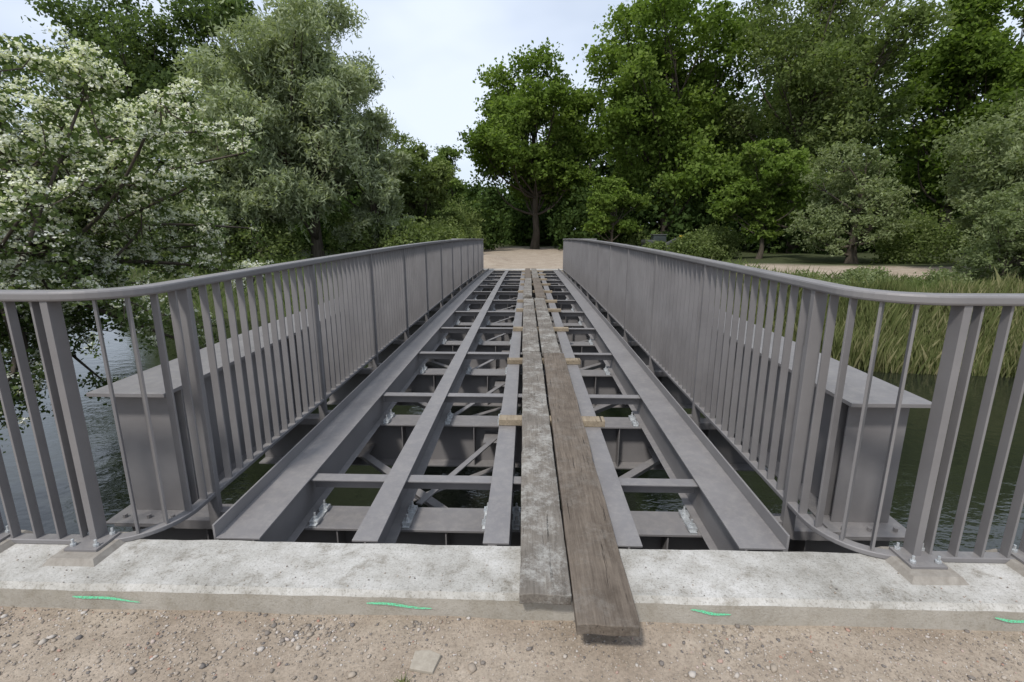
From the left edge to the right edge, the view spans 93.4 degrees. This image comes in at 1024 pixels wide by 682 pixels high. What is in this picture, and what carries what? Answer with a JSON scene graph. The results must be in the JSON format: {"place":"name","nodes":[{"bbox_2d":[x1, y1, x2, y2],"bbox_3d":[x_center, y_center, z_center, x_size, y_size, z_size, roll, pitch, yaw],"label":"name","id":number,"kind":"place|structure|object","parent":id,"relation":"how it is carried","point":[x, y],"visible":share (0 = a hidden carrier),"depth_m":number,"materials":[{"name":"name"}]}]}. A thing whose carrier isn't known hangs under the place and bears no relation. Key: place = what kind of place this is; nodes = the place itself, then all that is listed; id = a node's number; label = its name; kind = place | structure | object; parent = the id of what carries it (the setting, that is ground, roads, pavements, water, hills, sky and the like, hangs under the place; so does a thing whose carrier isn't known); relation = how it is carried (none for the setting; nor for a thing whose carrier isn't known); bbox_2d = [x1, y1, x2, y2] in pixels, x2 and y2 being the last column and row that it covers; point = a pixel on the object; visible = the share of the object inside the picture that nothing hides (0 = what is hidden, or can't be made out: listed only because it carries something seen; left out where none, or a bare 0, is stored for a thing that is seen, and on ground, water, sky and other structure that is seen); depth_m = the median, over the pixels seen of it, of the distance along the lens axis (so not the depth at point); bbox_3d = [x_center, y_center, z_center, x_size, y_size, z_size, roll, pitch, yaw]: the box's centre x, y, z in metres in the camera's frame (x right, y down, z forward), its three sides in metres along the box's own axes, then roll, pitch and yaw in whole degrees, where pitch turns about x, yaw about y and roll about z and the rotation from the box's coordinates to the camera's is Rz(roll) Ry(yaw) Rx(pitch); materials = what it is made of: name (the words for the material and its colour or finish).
{"place":"outdoors","nodes":[
{"label":"outdoors","id":0,"kind":"place"},
{"bbox_2d":[0,234,1023,681],"bbox_3d":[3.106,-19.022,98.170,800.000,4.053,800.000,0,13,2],"label":"ground","id":1,"kind":"structure","parent":0,"point":[502,256],"depth_m":2.05,"materials":[{"name":"beige soil"}]},
{"bbox_2d":[0,0,202,239],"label":"alder tree","id":2,"kind":"object","parent":1,"relation":"on","point":[118,36],"visible":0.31,"depth_m":25.45,"materials":[{"name":"green plant"}]},
{"bbox_2d":[0,23,273,452],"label":"hawthorn tree","id":3,"kind":"object","parent":1,"relation":"on","point":[63,178],"visible":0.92,"depth_m":5.80,"materials":[{"name":"white plant"}]},
{"bbox_2d":[141,0,291,256],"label":"alder tree","id":4,"kind":"object","parent":1,"relation":"on","point":[195,15],"visible":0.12,"depth_m":25.36,"materials":[{"name":"green plant"}]},
{"bbox_2d":[139,95,313,266],"bbox_3d":[-14.067,-7.578,24.191,8.338,8.455,6.928,0,13,2],"label":"willow tree","id":5,"kind":"object","parent":1,"relation":"on","point":[232,200],"visible":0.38,"depth_m":22.43,"materials":[{"name":"green plant"}]},
{"bbox_2d":[117,255,343,320],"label":"bank grass","id":6,"kind":"structure","parent":1,"relation":"on","point":[274,262],"depth_m":23.01,"materials":[{"name":"green plant"}]},
{"bbox_2d":[163,0,395,257],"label":"willow tree","id":7,"kind":"object","parent":1,"relation":"on","point":[286,79],"visible":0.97,"depth_m":21.54,"materials":[{"name":"green plant"}]},
{"bbox_2d":[320,103,416,250],"bbox_3d":[-7.561,-8.080,25.382,5.721,8.263,4.896,10,16,38],"label":"willow tree","id":8,"kind":"object","parent":1,"relation":"on","point":[382,195],"visible":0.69,"depth_m":24.80,"materials":[{"name":"green plant"}]},
{"bbox_2d":[357,126,431,197],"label":"birch tree","id":9,"kind":"object","parent":1,"relation":"on","point":[398,137],"visible":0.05,"depth_m":44.33,"materials":[{"name":"green plant"}]},
{"bbox_2d":[391,672,414,681],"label":"weeds","id":10,"kind":"object","parent":1,"relation":"on","point":[401,680],"visible":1,"depth_m":1.89,"materials":[{"name":"green plant"}]},
{"bbox_2d":[409,650,440,674],"bbox_3d":[-0.354,1.307,1.970,0.116,0.020,0.094,2,13,10],"label":"broken slab","id":11,"kind":"object","parent":1,"relation":"on","point":[425,661],"depth_m":1.96,"materials":[{"name":"stone"}]},
{"bbox_2d":[393,141,462,232],"bbox_3d":[-6.278,-9.530,32.720,5.960,7.458,4.817,0,13,2],"label":"alder tree","id":12,"kind":"object","parent":1,"relation":"on","point":[432,182],"visible":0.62,"depth_m":31.56,"materials":[{"name":"green plant"}]},
{"bbox_2d":[430,144,491,223],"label":"birch tree","id":13,"kind":"object","parent":1,"relation":"on","point":[448,153],"visible":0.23,"depth_m":43.32,"materials":[{"name":"green plant"}]},
{"bbox_2d":[0,539,1023,631],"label":"concrete abutment","id":14,"kind":"object","parent":1,"relation":"on","point":[334,570],"visible":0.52,"depth_m":2.25,"materials":[{"name":"grey concrete"}]},
{"bbox_2d":[72,596,135,601],"bbox_3d":[-1.881,1.197,2.238,0.320,0.028,0.001,0,13,2],"label":"spray paint mark","id":15,"kind":"object","parent":14,"relation":"attached to","point":[101,597],"visible":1,"depth_m":2.24,"materials":[{"name":"green paint"}]},
{"bbox_2d":[0,238,483,566],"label":"bridge railing","id":16,"kind":"object","parent":14,"relation":"on","point":[392,294],"visible":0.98,"depth_m":3.02,"materials":[{"name":"grey metal"}]},
{"bbox_2d":[367,602,431,608],"bbox_3d":[-0.512,1.204,2.196,0.300,0.031,0.001,0,13,2],"label":"spray paint mark","id":17,"kind":"object","parent":14,"relation":"attached to","point":[400,605],"visible":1,"depth_m":2.20,"materials":[{"name":"green paint"}]},
{"bbox_2d":[16,554,1016,601],"bbox_3d":[0.050,1.117,2.315,6.368,0.007,0.252,0,13,2],"label":"grit","id":18,"kind":"object","parent":14,"relation":"on","point":[515,583],"visible":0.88,"depth_m":2.25,"materials":[{"name":"stone"}]},
{"bbox_2d":[692,609,730,615],"bbox_3d":[0.887,1.211,2.153,0.180,0.031,0.001,0,13,2],"label":"spray paint mark","id":19,"kind":"object","parent":14,"relation":"attached to","point":[706,612],"visible":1,"depth_m":2.15,"materials":[{"name":"green paint"}]},
{"bbox_2d":[563,239,1023,584],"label":"bridge railing","id":20,"kind":"object","parent":14,"relation":"on","point":[659,307],"visible":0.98,"depth_m":2.79,"materials":[{"name":"grey metal"}]},
{"bbox_2d":[995,617,1023,622],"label":"spray paint mark","id":21,"kind":"object","parent":14,"relation":"attached to","point":[1011,621],"visible":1,"depth_m":2.12,"materials":[{"name":"green paint"}]},
{"bbox_2d":[476,269,566,274],"bbox_3d":[0.660,-1.341,21.468,8.000,3.604,1.504,0,13,2],"label":"concrete abutment","id":22,"kind":"object","parent":1,"relation":"on","point":[521,270],"visible":0.06,"depth_m":21.38,"materials":[{"name":"grey concrete"}]},
{"bbox_2d":[86,268,931,553],"bbox_3d":[0.211,-0.907,11.864,5.120,1.665,19.050,0,13,2],"label":"steel footbridge","id":23,"kind":"object","parent":22,"relation":"on","point":[459,348],"visible":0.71,"depth_m":3.50,"materials":[{"name":"grey metal"}]},
{"bbox_2d":[499,270,604,426],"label":"timber battens","id":24,"kind":"object","parent":23,"relation":"on","point":[588,421],"visible":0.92,"depth_m":5.79,"materials":[{"name":"brown wood"}]},
{"bbox_2d":[523,278,531,297],"bbox_3d":[0.431,-1.492,13.061,0.206,0.129,5.053,0,13,2],"label":"wooden plank","id":25,"kind":"object","parent":24,"relation":"on","point":[527,292],"visible":1,"depth_m":12.02,"materials":[{"name":"grey wood"}]},
{"bbox_2d":[525,268,530,277],"bbox_3d":[0.607,-2.604,18.444,0.220,0.180,5.855,0,13,2],"label":"wooden plank","id":26,"kind":"object","parent":24,"relation":"on","point":[527,273],"visible":0.95,"depth_m":17.53,"materials":[{"name":"grey wood"}]},
{"bbox_2d":[522,297,539,354],"bbox_3d":[0.302,-0.404,8.374,0.239,0.086,4.877,0,13,2],"label":"wooden plank","id":27,"kind":"object","parent":24,"relation":"on","point":[530,341],"visible":0.96,"depth_m":7.30,"materials":[{"name":"grey wood"}]},
{"bbox_2d":[531,268,538,277],"bbox_3d":[0.861,-2.593,18.395,0.232,0.181,5.834,0,13,2],"label":"wooden plank","id":28,"kind":"object","parent":24,"relation":"on","point":[534,273],"visible":0.93,"depth_m":17.58,"materials":[{"name":"grey wood"}]},
{"bbox_2d":[532,278,545,298],"bbox_3d":[0.704,-1.482,13.127,0.227,0.074,4.909,0,13,1],"label":"wooden plank","id":29,"kind":"object","parent":24,"relation":"on","point":[538,289],"visible":0.98,"depth_m":12.37,"materials":[{"name":"brown wood"}]},
{"bbox_2d":[519,351,571,604],"bbox_3d":[0.196,0.644,4.044,0.230,0.162,3.987,0,13,1],"label":"wooden plank","id":30,"kind":"object","parent":24,"relation":"on","point":[544,575],"visible":1,"depth_m":2.76,"materials":[{"name":"grey wood"}]},
{"bbox_2d":[534,298,560,355],"bbox_3d":[0.543,-0.382,8.286,0.231,0.088,4.849,0,13,1],"label":"wooden plank","id":31,"kind":"object","parent":24,"relation":"on","point":[548,340],"visible":0.99,"depth_m":7.26,"materials":[{"name":"grey wood"}]},
{"bbox_2d":[543,353,639,636],"bbox_3d":[0.452,0.674,3.922,0.267,0.169,4.063,0,13,2],"label":"wooden plank","id":32,"kind":"object","parent":24,"relation":"on","point":[603,601],"visible":1,"depth_m":2.56,"materials":[{"name":"brown wood"}]},
{"bbox_2d":[455,37,609,248],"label":"oak tree","id":33,"kind":"object","parent":1,"relation":"on","point":[535,171],"visible":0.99,"depth_m":40.54,"materials":[{"name":"green plant"}]},
{"bbox_2d":[113,195,973,270],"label":"shrubs","id":34,"kind":"object","parent":1,"relation":"on","point":[702,244],"visible":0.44,"depth_m":25.84,"materials":[{"name":"green plant"}]},
{"bbox_2d":[580,174,653,241],"bbox_3d":[7.569,-9.112,35.136,5.338,5.747,3.866,0,13,2],"label":"alder tree","id":35,"kind":"object","parent":1,"relation":"on","point":[610,198],"visible":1,"depth_m":34.49,"materials":[{"name":"green plant"}]},
{"bbox_2d":[265,73,1016,255],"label":"woodland","id":36,"kind":"object","parent":1,"relation":"on","point":[505,223],"visible":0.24,"depth_m":40.97,"materials":[{"name":"green plant"}]},
{"bbox_2d":[641,234,683,251],"bbox_3d":[10.669,-6.669,33.539,3.192,1.460,1.660,0,13,2],"label":"car","id":37,"kind":"object","parent":1,"relation":"on","point":[658,237],"visible":0.27,"depth_m":33.33,"materials":[{"name":"grey metal"}]},
{"bbox_2d":[572,0,769,241],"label":"oak tree","id":38,"kind":"object","parent":1,"relation":"on","point":[649,107],"visible":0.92,"depth_m":35.15,"materials":[{"name":"green plant"}]},
{"bbox_2d":[705,138,825,258],"bbox_3d":[15.688,-8.534,29.360,6.369,7.250,5.385,-4,13,-19],"label":"alder tree","id":39,"kind":"object","parent":1,"relation":"on","point":[764,200],"visible":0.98,"depth_m":28.84,"materials":[{"name":"green plant"}]},
{"bbox_2d":[698,0,980,253],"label":"ash tree","id":40,"kind":"object","parent":1,"relation":"on","point":[827,74],"visible":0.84,"depth_m":31.94,"materials":[{"name":"green plant"}]},
{"bbox_2d":[783,138,929,263],"bbox_3d":[18.087,-7.119,25.518,6.602,6.254,5.991,-11,16,-39],"label":"willow tree","id":41,"kind":"object","parent":1,"relation":"on","point":[866,202],"visible":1,"depth_m":24.73,"materials":[{"name":"green plant"}]},
{"bbox_2d":[743,263,973,287],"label":"shore shrubs","id":42,"kind":"object","parent":1,"relation":"on","point":[858,273],"visible":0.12,"depth_m":17.30,"materials":[{"name":"green plant"}]},
{"bbox_2d":[712,257,1023,339],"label":"bank grass","id":43,"kind":"structure","parent":1,"relation":"on","point":[914,282],"depth_m":17.09,"materials":[{"name":"green plant"}]},
{"bbox_2d":[876,0,1023,253],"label":"oak tree","id":44,"kind":"object","parent":1,"relation":"on","point":[969,56],"visible":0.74,"depth_m":32.55,"materials":[{"name":"green plant"}]},
{"bbox_2d":[920,97,1023,267],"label":"willow tree","id":45,"kind":"object","parent":1,"relation":"on","point":[992,171],"visible":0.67,"depth_m":18.87,"materials":[{"name":"green plant"}]},
{"bbox_2d":[947,180,1023,282],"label":"willow tree","id":46,"kind":"object","parent":1,"relation":"on","point":[1005,217],"visible":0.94,"depth_m":16.56,"materials":[{"name":"green plant"}]},
{"bbox_2d":[965,89,1023,257],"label":"willow tree","id":47,"kind":"object","parent":1,"relation":"on","point":[1001,108],"visible":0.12,"depth_m":24.05,"materials":[{"name":"green plant"}]},
{"bbox_2d":[0,253,1023,551],"bbox_3d":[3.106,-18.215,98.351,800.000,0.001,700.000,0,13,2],"label":"river water","id":48,"kind":"structure","parent":0,"point":[104,445],"depth_m":8.00,"materials":[{"name":"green liquid"}]},
{"bbox_2d":[698,254,1023,377],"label":"reeds","id":49,"kind":"object","parent":48,"relation":"in","point":[929,338],"visible":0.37,"depth_m":13.87,"materials":[{"name":"green plant"}]},
{"bbox_2d":[0,606,1023,681],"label":"gravel","id":50,"kind":"structure","parent":0,"point":[259,649],"depth_m":2.05,"materials":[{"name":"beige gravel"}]},
{"bbox_2d":[0,0,1023,228],"label":"sky","id":51,"kind":"structure","parent":0,"point":[433,50],"materials":[{"name":"white"}]}
]}

